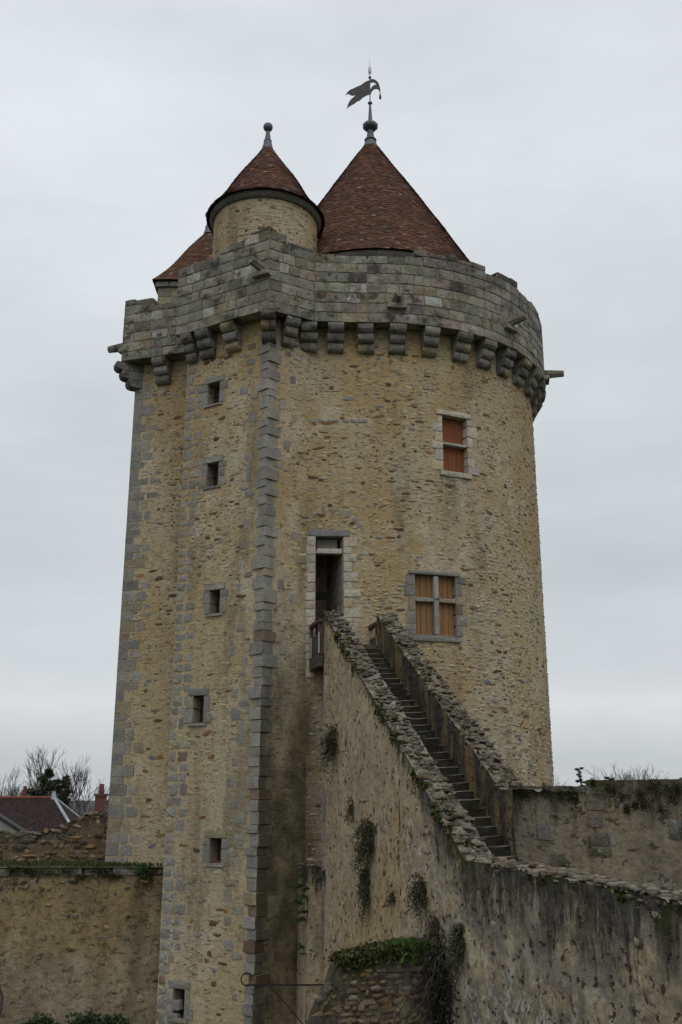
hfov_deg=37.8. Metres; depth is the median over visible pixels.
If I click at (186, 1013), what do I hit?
window
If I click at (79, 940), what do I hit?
curtain wall
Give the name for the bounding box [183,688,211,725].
window
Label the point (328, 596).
doorway
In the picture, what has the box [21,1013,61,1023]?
courtyard shrub
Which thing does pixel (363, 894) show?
wall shrub
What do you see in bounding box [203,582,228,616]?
window
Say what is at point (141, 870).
fern
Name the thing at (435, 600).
window
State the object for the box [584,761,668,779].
bare tree
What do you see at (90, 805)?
hills
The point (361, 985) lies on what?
ruined wall stub
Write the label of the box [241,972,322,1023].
iron bracket
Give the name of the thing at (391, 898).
wall shrub
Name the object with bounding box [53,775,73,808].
evergreen tree
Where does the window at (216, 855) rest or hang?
in the castle keep
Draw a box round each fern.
[132,863,151,878]
[290,872,309,928]
[293,943,305,957]
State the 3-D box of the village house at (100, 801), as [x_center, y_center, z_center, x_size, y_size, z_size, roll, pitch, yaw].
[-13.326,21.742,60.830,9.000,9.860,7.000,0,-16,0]
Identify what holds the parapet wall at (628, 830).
on the walkway
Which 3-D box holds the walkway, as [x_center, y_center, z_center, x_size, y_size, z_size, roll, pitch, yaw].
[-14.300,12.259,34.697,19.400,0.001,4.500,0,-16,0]
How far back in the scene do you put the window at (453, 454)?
35.26 m
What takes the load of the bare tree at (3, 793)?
on the ground
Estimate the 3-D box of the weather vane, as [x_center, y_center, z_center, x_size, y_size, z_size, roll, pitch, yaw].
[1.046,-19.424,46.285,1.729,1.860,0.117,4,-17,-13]
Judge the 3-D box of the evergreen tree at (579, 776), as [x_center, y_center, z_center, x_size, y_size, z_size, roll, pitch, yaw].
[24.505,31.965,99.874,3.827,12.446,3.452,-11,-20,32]
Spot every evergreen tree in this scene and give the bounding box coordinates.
[21,768,57,795]
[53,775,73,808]
[574,767,585,785]
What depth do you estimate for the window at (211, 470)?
34.57 m
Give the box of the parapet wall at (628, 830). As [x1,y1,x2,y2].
[508,771,681,891]
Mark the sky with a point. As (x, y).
(544, 137)
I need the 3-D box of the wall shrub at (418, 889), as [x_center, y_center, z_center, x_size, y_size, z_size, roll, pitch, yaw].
[1.570,8.034,20.637,0.581,1.089,0.923,4,-17,-14]
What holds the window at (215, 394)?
in the castle keep
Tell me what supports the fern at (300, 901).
attached to the curtain wall at (308, 966)
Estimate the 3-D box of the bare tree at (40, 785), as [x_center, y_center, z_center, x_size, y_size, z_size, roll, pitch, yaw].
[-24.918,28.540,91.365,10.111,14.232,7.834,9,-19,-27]
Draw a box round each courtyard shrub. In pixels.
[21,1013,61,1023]
[65,1008,108,1023]
[97,1012,129,1023]
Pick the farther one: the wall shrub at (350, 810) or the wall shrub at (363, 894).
the wall shrub at (350, 810)
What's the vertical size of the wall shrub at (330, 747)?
1.629 m
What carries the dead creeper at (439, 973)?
attached to the stair wall at (543, 944)
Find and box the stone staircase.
[362,644,517,861]
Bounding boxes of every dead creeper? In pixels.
[393,910,464,1023]
[421,910,443,968]
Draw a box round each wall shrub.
[315,723,338,780]
[319,870,325,889]
[343,797,353,822]
[347,817,375,890]
[353,863,370,927]
[385,882,395,910]
[403,872,429,927]
[443,921,465,985]
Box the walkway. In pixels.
[0,864,163,867]
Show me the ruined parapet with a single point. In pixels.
(81, 838)
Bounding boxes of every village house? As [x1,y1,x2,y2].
[0,786,78,874]
[42,784,107,874]
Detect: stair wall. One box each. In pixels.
[321,610,681,1023]
[376,613,542,855]
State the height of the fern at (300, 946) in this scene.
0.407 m
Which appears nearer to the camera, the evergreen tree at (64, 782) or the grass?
the grass
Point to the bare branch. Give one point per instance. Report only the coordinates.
(1, 999)
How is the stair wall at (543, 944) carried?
on the ground
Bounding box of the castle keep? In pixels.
[105,64,563,1023]
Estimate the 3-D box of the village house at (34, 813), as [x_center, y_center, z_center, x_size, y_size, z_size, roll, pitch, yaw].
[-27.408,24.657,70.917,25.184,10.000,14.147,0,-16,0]
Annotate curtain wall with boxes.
[0,864,162,1023]
[297,861,322,1023]
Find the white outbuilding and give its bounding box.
[0,813,26,833]
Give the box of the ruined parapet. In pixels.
[0,811,107,863]
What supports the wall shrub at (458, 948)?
attached to the stair wall at (543, 944)
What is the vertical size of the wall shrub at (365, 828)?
1.855 m
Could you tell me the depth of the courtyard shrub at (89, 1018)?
30.76 m
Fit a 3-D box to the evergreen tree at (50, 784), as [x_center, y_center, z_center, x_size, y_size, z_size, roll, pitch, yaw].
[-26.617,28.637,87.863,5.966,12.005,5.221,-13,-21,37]
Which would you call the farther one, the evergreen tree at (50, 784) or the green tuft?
the evergreen tree at (50, 784)
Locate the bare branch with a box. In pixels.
[0,951,6,1014]
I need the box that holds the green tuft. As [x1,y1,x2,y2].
[370,936,441,966]
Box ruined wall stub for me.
[307,938,442,1023]
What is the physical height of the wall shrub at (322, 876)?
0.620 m
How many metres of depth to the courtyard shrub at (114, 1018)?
30.71 m
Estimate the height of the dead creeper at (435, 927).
1.383 m
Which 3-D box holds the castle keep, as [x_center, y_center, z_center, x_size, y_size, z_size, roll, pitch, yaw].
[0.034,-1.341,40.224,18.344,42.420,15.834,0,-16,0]
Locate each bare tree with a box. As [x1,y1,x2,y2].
[0,766,55,795]
[0,779,39,795]
[15,745,109,815]
[48,769,94,814]
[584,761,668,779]
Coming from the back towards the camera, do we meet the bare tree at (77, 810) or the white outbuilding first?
the bare tree at (77, 810)
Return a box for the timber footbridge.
[309,618,376,670]
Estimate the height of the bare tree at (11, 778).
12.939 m
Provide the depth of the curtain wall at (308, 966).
28.81 m
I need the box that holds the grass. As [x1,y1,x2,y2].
[0,859,163,866]
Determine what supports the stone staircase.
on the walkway
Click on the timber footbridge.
(316, 658)
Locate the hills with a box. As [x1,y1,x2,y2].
[70,800,108,815]
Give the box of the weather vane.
[345,79,380,107]
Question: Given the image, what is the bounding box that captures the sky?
[0,0,681,800]
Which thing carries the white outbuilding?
on the ground
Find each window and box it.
[164,979,192,1023]
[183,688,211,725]
[198,454,226,489]
[199,374,227,408]
[202,830,229,866]
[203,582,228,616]
[404,570,467,642]
[432,409,479,479]
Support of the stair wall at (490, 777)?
on the walkway
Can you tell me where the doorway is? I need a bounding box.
[305,529,361,676]

